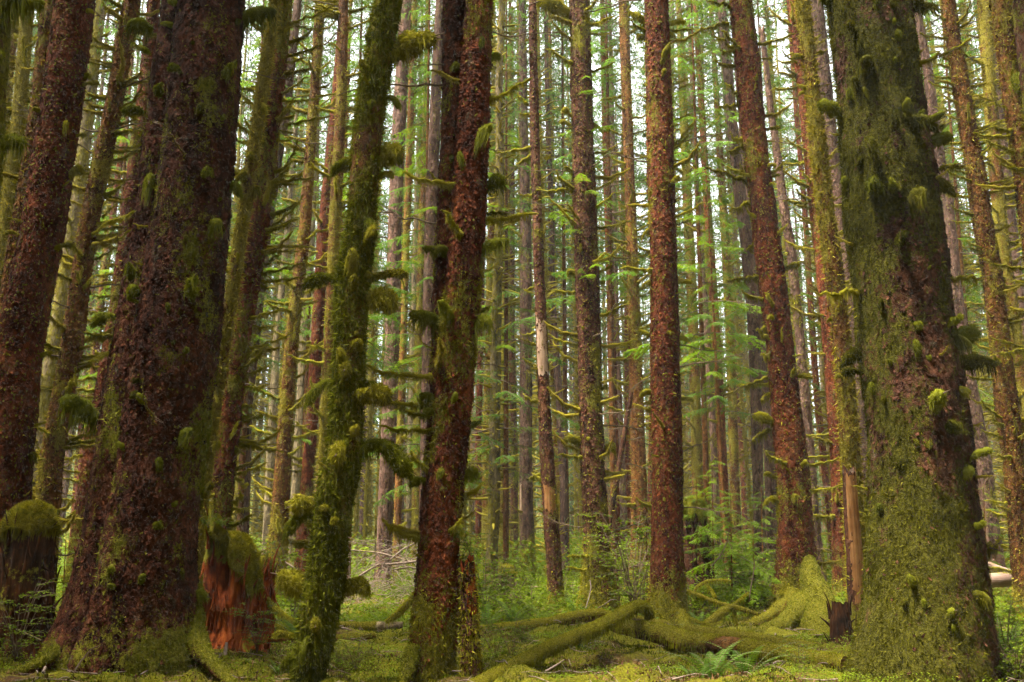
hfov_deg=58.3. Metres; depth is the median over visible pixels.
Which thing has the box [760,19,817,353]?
spruce tree
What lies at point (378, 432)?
spruce tree
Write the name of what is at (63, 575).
young hemlock
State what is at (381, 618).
sword fern
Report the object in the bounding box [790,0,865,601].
spruce tree
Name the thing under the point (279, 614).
fallen log
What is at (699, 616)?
sword fern
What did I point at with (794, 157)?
spruce tree
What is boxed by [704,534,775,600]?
leafy shrub
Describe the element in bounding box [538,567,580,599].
leafy shrub
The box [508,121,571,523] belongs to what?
spruce tree
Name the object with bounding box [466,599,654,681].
fallen log
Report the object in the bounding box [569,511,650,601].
leafy shrub
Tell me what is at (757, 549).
young hemlock
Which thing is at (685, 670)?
sword fern
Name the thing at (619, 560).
leafy shrub
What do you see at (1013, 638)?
sword fern
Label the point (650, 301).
spruce tree
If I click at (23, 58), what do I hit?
spruce tree
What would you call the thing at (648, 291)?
spruce tree
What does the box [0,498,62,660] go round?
tree stump
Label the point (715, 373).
young hemlock
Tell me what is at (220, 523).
leafy shrub
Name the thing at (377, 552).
fallen branch
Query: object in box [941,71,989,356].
spruce tree
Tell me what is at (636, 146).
spruce tree
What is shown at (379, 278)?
spruce tree
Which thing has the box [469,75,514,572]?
spruce tree
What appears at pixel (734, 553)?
young hemlock
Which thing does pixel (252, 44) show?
spruce tree
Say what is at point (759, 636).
fallen log
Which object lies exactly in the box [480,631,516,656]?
leafy shrub
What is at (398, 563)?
fallen branch
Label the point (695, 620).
fallen branch
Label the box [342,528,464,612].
dead brushwood
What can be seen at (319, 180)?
spruce tree
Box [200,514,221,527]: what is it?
leafy shrub
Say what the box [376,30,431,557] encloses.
spruce tree
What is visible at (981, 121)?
spruce tree
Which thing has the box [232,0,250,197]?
spruce tree
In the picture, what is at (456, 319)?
spruce tree
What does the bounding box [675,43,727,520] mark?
spruce tree
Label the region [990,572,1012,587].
fallen log
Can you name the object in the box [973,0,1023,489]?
spruce tree
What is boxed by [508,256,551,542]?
spruce tree
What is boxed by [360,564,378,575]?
fallen branch
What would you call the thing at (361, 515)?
spruce tree
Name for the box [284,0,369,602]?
spruce tree
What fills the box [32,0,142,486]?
spruce tree
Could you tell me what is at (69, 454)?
spruce tree
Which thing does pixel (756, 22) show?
sky
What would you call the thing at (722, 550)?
stick
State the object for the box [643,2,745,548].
spruce tree
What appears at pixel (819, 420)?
spruce tree
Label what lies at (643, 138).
spruce tree
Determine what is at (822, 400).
spruce tree
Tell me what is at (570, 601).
sword fern
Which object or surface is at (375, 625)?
fallen log
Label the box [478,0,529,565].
spruce tree
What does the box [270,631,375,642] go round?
fallen log
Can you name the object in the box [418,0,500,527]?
spruce tree
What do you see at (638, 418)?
spruce tree
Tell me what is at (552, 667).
stick
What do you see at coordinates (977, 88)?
spruce tree
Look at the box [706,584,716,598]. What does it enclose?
fallen branch
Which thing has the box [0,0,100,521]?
spruce tree
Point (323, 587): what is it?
spruce tree
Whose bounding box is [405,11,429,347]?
spruce tree
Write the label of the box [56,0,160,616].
spruce tree
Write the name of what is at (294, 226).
spruce tree
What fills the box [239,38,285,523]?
spruce tree
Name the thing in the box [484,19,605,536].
spruce tree
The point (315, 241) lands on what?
spruce tree
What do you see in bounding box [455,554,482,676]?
broken snag
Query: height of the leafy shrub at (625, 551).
2.325 m
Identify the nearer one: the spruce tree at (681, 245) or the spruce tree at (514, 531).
the spruce tree at (514, 531)
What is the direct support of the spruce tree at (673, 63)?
on the ground
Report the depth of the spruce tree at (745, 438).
53.04 m
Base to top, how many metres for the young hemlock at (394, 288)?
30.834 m
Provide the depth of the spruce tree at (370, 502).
69.96 m
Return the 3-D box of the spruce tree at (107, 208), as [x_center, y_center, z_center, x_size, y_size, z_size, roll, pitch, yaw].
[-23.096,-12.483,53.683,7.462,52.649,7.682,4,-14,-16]
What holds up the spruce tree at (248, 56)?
on the ground
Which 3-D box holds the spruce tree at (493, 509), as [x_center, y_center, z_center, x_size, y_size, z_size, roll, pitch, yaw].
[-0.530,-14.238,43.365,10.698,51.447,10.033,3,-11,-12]
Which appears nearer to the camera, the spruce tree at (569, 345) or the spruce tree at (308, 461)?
the spruce tree at (308, 461)
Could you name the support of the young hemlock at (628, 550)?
on the ground
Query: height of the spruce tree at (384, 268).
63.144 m
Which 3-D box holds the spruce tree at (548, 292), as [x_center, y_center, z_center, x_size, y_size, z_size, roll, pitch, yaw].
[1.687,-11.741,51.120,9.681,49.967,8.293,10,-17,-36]
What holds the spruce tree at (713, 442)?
on the ground
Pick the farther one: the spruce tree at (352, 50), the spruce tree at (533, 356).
the spruce tree at (533, 356)
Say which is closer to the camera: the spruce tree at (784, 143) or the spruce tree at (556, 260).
the spruce tree at (556, 260)
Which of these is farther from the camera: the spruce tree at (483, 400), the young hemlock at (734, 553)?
the spruce tree at (483, 400)
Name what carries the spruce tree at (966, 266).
on the ground
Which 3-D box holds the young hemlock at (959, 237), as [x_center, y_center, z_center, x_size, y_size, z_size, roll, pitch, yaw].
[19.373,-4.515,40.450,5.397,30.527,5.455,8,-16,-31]
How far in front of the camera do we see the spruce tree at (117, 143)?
67.89 m
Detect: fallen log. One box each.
[263,594,296,629]
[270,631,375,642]
[271,621,402,631]
[383,590,414,627]
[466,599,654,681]
[480,608,610,632]
[610,619,846,671]
[632,615,669,624]
[683,623,821,647]
[988,563,1010,571]
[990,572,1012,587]
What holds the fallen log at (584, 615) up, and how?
on the ground
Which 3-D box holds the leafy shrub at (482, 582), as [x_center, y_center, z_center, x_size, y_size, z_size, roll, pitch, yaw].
[-0.632,6.213,23.065,2.035,1.840,1.876,8,-15,-29]
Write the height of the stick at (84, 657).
0.467 m
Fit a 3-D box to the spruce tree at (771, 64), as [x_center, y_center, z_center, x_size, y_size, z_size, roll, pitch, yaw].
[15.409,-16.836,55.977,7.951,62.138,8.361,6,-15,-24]
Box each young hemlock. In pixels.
[55,535,79,603]
[77,0,146,427]
[228,0,311,531]
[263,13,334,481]
[280,0,412,598]
[364,0,504,506]
[467,0,579,563]
[546,0,685,592]
[613,519,645,598]
[618,480,651,601]
[623,0,795,569]
[680,167,761,578]
[683,460,740,590]
[683,476,726,539]
[684,493,780,607]
[707,0,822,390]
[718,521,775,601]
[744,486,776,584]
[919,0,1023,493]
[978,487,1008,572]
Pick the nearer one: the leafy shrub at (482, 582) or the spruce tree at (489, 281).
the leafy shrub at (482, 582)
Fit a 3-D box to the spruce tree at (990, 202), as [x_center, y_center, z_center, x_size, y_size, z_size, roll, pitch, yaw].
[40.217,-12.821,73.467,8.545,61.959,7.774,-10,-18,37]
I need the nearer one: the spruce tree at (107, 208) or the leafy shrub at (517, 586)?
the leafy shrub at (517, 586)
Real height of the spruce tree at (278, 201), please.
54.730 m
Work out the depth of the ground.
14.36 m
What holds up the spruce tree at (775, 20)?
on the ground
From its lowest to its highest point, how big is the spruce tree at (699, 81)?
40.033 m
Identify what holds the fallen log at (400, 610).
on the ground
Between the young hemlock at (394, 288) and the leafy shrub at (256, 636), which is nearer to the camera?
the leafy shrub at (256, 636)
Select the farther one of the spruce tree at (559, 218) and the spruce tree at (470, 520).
the spruce tree at (559, 218)
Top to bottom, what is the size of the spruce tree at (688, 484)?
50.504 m
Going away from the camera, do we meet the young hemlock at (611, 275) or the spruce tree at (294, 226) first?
the young hemlock at (611, 275)
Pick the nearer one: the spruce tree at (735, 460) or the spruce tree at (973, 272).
the spruce tree at (735, 460)
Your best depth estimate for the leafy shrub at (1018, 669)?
11.94 m
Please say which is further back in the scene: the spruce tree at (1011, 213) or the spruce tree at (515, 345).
the spruce tree at (515, 345)
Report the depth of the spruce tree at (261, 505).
65.14 m
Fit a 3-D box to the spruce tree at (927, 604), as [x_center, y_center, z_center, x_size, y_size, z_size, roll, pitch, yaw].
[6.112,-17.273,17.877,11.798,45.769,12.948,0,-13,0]
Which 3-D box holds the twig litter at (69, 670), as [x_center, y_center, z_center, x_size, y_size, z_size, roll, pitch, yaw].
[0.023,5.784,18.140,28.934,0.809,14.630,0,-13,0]
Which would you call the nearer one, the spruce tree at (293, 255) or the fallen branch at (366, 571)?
the fallen branch at (366, 571)
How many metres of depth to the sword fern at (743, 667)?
13.37 m
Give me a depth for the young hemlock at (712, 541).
24.45 m
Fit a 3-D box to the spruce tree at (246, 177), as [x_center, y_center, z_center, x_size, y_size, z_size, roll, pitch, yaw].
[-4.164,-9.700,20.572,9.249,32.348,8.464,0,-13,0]
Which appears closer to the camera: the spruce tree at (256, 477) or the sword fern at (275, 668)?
the sword fern at (275, 668)
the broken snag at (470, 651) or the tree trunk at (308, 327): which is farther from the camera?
the tree trunk at (308, 327)
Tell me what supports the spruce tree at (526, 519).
on the ground
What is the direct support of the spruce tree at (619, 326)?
on the ground
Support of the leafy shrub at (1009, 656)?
on the ground
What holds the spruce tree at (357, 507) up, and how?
on the ground
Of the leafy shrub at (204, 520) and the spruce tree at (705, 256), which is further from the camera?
the spruce tree at (705, 256)
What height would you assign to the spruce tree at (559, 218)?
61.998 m
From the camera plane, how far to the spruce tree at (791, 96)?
97.85 m
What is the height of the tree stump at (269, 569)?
2.505 m
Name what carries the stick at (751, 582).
on the fallen branch at (740, 599)
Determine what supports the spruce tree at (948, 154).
on the ground
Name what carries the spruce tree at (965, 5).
on the ground
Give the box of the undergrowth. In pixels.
[0,530,1023,681]
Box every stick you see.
[74,645,101,672]
[223,642,227,654]
[545,659,563,671]
[711,527,729,565]
[749,561,754,601]
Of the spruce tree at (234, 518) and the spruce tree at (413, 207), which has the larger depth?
the spruce tree at (413, 207)
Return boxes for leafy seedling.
[334,636,355,665]
[335,634,374,669]
[778,640,817,671]
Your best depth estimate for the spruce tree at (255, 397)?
56.28 m
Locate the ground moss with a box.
[0,570,1023,681]
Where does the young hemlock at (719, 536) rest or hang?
on the tree stump at (699, 518)
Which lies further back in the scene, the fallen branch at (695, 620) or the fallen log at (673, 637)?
the fallen branch at (695, 620)
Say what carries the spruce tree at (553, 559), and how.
on the ground
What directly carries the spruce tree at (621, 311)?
on the ground
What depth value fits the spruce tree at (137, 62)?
83.73 m
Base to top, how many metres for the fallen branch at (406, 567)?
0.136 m
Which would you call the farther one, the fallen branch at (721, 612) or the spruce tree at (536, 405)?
the spruce tree at (536, 405)
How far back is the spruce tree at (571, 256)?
66.43 m
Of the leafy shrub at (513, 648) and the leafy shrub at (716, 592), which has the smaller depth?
the leafy shrub at (513, 648)
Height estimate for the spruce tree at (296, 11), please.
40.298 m
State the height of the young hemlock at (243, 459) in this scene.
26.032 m
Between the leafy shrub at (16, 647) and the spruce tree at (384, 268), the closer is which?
the leafy shrub at (16, 647)
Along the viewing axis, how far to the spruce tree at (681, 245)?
93.47 m
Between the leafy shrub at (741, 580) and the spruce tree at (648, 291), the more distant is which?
the spruce tree at (648, 291)
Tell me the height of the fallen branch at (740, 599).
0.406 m
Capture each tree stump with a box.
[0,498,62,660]
[199,502,275,654]
[258,543,280,636]
[492,555,520,598]
[683,494,716,609]
[820,591,856,644]
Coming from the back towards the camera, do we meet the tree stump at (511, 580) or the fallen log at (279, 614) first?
the tree stump at (511, 580)
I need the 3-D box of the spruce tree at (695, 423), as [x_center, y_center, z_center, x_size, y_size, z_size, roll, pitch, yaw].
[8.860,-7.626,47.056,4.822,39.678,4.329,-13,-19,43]
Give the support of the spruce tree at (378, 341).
on the ground
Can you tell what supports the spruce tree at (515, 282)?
on the ground
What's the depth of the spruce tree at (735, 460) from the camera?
49.20 m
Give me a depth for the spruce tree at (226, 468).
21.32 m
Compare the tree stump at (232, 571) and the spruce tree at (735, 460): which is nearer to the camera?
the tree stump at (232, 571)
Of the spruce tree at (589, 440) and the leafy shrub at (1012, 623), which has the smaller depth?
the leafy shrub at (1012, 623)
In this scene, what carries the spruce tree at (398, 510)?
on the ground
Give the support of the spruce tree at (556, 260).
on the ground
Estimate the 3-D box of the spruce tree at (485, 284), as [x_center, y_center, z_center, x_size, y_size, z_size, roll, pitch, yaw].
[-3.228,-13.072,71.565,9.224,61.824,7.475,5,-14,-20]
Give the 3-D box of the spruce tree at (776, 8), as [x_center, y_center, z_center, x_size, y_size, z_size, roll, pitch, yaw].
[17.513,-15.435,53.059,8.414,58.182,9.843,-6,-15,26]
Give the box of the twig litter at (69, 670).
[15,602,1023,681]
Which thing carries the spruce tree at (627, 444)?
on the ground
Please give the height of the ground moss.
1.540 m
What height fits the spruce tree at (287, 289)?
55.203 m
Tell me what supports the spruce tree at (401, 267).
on the ground
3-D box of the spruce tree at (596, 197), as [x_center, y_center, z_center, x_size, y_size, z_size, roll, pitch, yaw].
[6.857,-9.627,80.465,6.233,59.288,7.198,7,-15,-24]
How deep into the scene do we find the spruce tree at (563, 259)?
52.99 m
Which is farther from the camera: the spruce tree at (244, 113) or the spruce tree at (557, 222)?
the spruce tree at (557, 222)
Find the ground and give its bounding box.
[0,432,1023,681]
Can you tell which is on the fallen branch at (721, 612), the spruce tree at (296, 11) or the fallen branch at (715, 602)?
the fallen branch at (715, 602)
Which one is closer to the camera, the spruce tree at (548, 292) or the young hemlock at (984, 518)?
the young hemlock at (984, 518)
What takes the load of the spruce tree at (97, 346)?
on the ground
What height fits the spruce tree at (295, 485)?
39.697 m
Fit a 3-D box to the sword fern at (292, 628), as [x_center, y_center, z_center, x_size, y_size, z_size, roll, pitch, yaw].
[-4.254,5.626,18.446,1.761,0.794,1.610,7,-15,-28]
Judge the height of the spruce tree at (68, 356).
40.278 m
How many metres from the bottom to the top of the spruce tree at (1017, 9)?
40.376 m
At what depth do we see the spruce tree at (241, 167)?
89.67 m
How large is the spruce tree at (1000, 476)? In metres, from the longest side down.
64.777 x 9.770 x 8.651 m
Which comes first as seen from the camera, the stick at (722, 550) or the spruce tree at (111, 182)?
the stick at (722, 550)
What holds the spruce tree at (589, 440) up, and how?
on the ground
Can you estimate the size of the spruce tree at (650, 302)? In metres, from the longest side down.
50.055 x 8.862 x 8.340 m
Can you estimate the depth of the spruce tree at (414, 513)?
47.72 m
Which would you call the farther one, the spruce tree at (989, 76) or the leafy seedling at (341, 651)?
the spruce tree at (989, 76)
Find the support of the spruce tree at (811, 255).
on the ground
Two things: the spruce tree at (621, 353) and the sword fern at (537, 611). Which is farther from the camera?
the spruce tree at (621, 353)
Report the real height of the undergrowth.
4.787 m
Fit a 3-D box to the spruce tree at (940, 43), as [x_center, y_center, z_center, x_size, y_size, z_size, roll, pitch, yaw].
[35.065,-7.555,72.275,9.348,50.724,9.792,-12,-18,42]
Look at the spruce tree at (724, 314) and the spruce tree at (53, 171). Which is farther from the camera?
the spruce tree at (724, 314)
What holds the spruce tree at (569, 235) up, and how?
on the ground
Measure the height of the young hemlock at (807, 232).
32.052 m
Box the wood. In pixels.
[61,96,1009,566]
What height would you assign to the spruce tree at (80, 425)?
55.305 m
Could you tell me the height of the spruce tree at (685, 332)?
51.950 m
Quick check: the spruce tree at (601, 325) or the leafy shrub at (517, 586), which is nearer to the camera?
the leafy shrub at (517, 586)
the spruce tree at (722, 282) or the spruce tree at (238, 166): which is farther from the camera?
the spruce tree at (722, 282)
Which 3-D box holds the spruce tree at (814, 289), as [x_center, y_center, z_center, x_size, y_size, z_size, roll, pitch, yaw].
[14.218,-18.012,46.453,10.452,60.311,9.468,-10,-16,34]
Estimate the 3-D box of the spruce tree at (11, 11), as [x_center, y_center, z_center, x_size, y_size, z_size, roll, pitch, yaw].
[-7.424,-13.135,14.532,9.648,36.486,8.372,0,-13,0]
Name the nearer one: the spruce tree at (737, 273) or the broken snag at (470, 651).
the broken snag at (470, 651)
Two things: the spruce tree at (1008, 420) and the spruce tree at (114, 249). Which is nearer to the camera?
the spruce tree at (1008, 420)
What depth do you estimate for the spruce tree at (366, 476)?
46.34 m
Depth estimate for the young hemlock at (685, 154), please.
38.14 m
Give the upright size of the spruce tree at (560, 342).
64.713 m
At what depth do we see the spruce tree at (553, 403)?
53.65 m
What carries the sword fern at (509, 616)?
on the ground
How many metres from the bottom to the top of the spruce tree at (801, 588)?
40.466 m
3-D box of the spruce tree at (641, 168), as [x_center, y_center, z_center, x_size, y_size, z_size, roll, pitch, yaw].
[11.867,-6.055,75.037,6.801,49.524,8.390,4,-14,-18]
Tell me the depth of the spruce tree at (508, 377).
95.16 m
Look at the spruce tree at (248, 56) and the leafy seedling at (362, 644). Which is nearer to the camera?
the leafy seedling at (362, 644)
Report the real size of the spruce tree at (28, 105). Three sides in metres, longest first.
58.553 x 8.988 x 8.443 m
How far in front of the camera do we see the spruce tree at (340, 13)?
29.84 m
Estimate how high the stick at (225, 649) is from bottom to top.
0.373 m
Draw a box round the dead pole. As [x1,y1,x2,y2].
[608,391,647,529]
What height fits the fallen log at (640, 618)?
0.322 m
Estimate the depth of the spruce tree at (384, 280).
95.20 m
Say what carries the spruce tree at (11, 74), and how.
on the ground
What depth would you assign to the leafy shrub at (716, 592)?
23.07 m
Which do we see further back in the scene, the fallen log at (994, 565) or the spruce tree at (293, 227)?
the spruce tree at (293, 227)
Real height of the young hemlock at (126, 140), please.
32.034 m
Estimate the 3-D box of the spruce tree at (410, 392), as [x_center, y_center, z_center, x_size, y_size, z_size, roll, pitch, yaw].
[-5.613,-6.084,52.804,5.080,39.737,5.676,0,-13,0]
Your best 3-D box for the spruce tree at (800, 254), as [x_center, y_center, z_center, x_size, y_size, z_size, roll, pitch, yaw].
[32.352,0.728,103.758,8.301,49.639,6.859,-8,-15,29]
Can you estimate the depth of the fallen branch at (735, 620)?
19.39 m
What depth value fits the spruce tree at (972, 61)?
64.72 m
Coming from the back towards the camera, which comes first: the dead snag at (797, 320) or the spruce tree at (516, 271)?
the spruce tree at (516, 271)
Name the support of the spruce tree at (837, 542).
on the ground
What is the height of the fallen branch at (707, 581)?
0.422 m
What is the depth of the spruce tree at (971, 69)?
59.51 m
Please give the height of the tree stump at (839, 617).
1.308 m
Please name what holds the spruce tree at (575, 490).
on the ground
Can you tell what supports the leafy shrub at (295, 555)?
on the ground
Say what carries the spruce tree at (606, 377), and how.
on the ground
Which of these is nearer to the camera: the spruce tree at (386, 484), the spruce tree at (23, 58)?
the spruce tree at (23, 58)
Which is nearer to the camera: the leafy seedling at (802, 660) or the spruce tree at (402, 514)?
the leafy seedling at (802, 660)
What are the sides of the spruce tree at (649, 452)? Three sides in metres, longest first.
56.051 x 9.216 x 7.024 m
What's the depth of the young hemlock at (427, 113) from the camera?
34.97 m
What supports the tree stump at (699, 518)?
on the ground
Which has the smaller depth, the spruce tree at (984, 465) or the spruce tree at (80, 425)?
the spruce tree at (984, 465)
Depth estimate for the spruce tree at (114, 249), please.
60.58 m
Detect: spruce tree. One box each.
[0,0,47,205]
[0,0,52,462]
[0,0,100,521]
[0,0,298,681]
[0,10,39,417]
[0,13,37,192]
[7,0,159,622]
[13,10,37,86]
[14,11,38,116]
[25,1,140,476]
[27,23,52,340]
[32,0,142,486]
[47,6,143,543]
[51,0,132,567]
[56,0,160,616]
[59,1,145,560]
[66,0,145,543]
[66,7,145,504]
[74,144,116,478]
[84,61,139,369]
[88,0,145,331]
[100,3,160,272]
[197,0,288,581]
[203,0,345,575]
[205,0,266,544]
[205,40,270,542]
[210,66,271,500]
[224,0,298,536]
[224,2,259,298]
[227,4,301,496]
[231,3,292,529]
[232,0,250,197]
[232,0,324,533]
[236,0,357,529]
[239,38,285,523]
[243,3,325,547]
[244,16,310,546]
[247,1,335,539]
[249,0,367,603]
[249,82,299,531]
[254,0,324,555]
[257,10,316,411]
[261,1,385,530]
[264,4,358,568]
[264,61,324,518]
[264,97,323,410]
[265,0,324,439]
[267,70,314,355]
[271,0,443,681]
[280,0,406,557]
[282,0,370,467]
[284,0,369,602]
[284,5,356,295]
[294,1,390,437]
[295,51,346,486]
[297,8,387,433]
[311,1,355,323]
[323,6,407,559]
[332,0,419,573]
[332,2,394,139]
[336,0,569,681]
[347,0,432,570]
[348,22,410,565]
[348,86,412,559]
[355,115,387,573]
[358,0,433,552]
[367,31,415,519]
[370,0,431,593]
[372,134,389,534]
[373,0,440,575]
[374,106,417,515]
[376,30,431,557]
[377,23,419,379]
[378,0,435,588]
[382,0,441,576]
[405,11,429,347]
[417,10,516,553]
[417,211,489,560]
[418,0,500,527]
[430,8,514,541]
[466,2,519,578]
[468,0,548,590]
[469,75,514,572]
[471,196,519,530]
[474,1,515,464]
[474,162,532,544]
[475,5,559,488]
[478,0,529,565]
[484,8,603,542]
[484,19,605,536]
[484,20,534,541]
[488,2,532,567]
[490,0,573,590]
[496,0,561,554]
[496,0,565,609]
[503,0,650,611]
[504,8,601,576]
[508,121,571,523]
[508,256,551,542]
[510,6,575,584]
[514,0,600,551]
[515,82,547,527]
[517,0,638,566]
[528,11,579,529]
[530,0,603,569]
[532,14,573,481]
[533,1,623,531]
[534,70,605,560]
[542,34,602,392]
[545,1,573,542]
[546,41,607,563]
[546,45,618,554]
[547,1,620,427]
[560,0,619,488]
[569,0,697,596]
[570,0,643,564]
[580,0,747,628]
[590,0,649,584]
[593,6,647,418]
[595,132,623,512]
[597,32,649,408]
[597,51,646,503]
[598,12,698,538]
[598,115,649,543]
[602,52,649,400]
[616,0,694,368]
[617,61,740,496]
[618,189,649,451]
[621,41,687,384]
[623,192,698,378]
[630,0,694,498]
[635,1,710,512]
[639,98,689,417]
[640,54,689,408]
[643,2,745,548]
[645,108,693,456]
[668,0,722,525]
[669,0,746,569]
[669,0,747,572]
[673,0,728,539]
[674,0,814,545]
[674,1,775,553]
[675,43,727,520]
[675,79,726,493]
[680,20,751,553]
[684,0,831,576]
[685,0,774,591]
[688,0,750,570]
[690,0,840,636]
[701,0,830,579]
[706,0,826,545]
[710,9,815,498]
[711,87,745,507]
[713,70,748,513]
[727,0,816,324]
[738,39,802,236]
[754,0,867,601]
[755,0,818,358]
[755,0,828,448]
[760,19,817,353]
[762,19,809,246]
[768,7,816,319]
[772,0,867,505]
[772,17,839,153]
[772,83,819,384]
[774,7,943,152]
[778,84,824,537]
[779,4,831,539]
[782,9,837,581]
[784,153,819,393]
[787,13,835,434]
[814,0,1016,681]
[914,0,987,395]
[915,0,1011,599]
[916,0,1009,567]
[918,0,1023,622]
[923,0,1021,541]
[926,0,1004,548]
[926,11,1003,547]
[928,0,1008,551]
[929,11,1008,543]
[938,0,1021,248]
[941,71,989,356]
[943,0,1023,527]
[943,52,998,457]
[944,17,987,167]
[944,84,987,354]
[945,0,1023,339]
[951,1,1023,301]
[956,12,991,334]
[972,8,1023,325]
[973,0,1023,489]
[991,0,1023,318]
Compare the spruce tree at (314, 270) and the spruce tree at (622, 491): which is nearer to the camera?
the spruce tree at (622, 491)
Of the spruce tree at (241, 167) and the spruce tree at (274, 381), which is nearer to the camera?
the spruce tree at (274, 381)
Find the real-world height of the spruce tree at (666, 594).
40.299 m
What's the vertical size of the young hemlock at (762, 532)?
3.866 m
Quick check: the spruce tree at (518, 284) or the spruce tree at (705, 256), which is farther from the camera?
the spruce tree at (518, 284)
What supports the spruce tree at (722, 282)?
on the ground
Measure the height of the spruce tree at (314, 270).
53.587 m
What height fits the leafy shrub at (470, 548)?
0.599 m
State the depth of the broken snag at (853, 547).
19.06 m
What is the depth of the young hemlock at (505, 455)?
40.94 m
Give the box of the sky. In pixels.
[13,0,992,429]
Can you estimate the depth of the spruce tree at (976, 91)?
47.80 m
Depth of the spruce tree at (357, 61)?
87.17 m
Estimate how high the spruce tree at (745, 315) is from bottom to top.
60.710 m
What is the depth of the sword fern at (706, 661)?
12.68 m
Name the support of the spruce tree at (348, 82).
on the ground
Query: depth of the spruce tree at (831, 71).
49.52 m
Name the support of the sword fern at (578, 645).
on the ground
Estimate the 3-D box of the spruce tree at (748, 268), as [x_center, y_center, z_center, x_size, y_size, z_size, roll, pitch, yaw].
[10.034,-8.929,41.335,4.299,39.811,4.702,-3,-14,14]
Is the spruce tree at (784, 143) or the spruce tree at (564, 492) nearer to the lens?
the spruce tree at (564, 492)
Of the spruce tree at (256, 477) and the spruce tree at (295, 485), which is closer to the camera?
the spruce tree at (295, 485)
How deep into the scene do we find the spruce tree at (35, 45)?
65.90 m
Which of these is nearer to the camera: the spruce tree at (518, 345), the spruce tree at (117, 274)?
the spruce tree at (117, 274)
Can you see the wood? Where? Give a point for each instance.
(571, 500)
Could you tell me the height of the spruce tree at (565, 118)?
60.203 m
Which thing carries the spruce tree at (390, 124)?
on the ground
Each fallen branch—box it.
[351,549,408,560]
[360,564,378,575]
[386,560,415,565]
[391,543,414,559]
[393,566,415,570]
[686,589,758,616]
[688,617,722,627]
[693,578,731,591]
[703,604,732,623]
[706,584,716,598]
[731,592,748,604]
[733,609,738,629]
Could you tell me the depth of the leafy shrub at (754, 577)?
27.11 m
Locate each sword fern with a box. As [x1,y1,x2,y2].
[264,659,281,673]
[267,616,297,632]
[363,609,404,621]
[479,594,544,621]
[479,602,512,623]
[518,602,553,617]
[559,631,608,649]
[560,598,596,611]
[654,640,765,679]
[671,659,721,677]
[675,612,724,625]
[700,642,795,674]
[995,613,1023,657]
[998,622,1023,655]
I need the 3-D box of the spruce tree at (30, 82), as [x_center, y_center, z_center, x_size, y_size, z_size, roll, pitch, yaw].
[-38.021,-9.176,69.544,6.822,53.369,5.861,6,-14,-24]
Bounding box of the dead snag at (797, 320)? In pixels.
[759,25,829,583]
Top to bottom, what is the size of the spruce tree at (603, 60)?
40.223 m
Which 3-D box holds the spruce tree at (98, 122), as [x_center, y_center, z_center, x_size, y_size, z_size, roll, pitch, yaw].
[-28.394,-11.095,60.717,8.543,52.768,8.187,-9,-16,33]
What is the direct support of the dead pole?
on the ground
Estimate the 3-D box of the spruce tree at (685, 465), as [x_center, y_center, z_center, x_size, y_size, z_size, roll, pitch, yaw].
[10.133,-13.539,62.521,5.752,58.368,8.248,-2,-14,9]
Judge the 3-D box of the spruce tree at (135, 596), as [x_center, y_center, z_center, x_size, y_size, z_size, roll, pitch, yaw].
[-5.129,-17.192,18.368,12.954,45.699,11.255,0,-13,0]
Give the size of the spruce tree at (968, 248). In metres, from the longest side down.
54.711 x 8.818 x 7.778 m
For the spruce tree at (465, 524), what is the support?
on the ground
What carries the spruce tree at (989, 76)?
on the ground
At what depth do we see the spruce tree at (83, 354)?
77.32 m
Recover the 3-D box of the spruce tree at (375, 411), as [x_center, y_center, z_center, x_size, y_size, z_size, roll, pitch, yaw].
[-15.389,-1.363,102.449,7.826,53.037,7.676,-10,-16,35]
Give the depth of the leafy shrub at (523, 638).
16.68 m
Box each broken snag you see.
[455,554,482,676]
[837,464,863,630]
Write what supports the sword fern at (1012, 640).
on the ground
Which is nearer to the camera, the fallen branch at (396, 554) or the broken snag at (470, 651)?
the broken snag at (470, 651)
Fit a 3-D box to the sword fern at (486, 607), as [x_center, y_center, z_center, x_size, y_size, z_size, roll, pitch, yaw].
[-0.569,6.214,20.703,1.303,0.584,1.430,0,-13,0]
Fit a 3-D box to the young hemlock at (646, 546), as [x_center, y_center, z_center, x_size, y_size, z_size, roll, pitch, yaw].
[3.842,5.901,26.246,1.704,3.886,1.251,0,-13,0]
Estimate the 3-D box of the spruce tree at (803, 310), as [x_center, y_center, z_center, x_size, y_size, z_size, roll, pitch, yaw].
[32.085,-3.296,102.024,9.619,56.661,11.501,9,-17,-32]
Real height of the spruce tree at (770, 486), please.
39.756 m
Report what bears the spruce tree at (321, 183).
on the ground
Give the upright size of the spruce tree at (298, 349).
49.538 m
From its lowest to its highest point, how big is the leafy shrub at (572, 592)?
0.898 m
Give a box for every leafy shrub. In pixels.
[0,577,69,661]
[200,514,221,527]
[215,518,234,527]
[222,601,286,652]
[253,540,309,617]
[448,530,489,560]
[461,551,529,623]
[479,571,544,610]
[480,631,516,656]
[482,617,537,655]
[500,585,565,615]
[504,625,538,641]
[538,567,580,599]
[564,581,578,602]
[567,538,650,605]
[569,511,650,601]
[577,544,690,603]
[686,575,741,607]
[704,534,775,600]
[714,559,774,603]
[715,562,773,603]
[992,646,1023,672]
[994,636,1023,681]
[995,595,1023,657]
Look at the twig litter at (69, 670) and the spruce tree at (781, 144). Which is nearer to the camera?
the twig litter at (69, 670)
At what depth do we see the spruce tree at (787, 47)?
65.15 m
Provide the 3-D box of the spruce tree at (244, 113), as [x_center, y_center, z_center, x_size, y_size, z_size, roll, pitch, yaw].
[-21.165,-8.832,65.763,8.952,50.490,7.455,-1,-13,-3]
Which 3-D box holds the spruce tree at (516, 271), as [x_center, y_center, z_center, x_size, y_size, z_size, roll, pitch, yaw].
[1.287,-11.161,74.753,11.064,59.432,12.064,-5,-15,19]

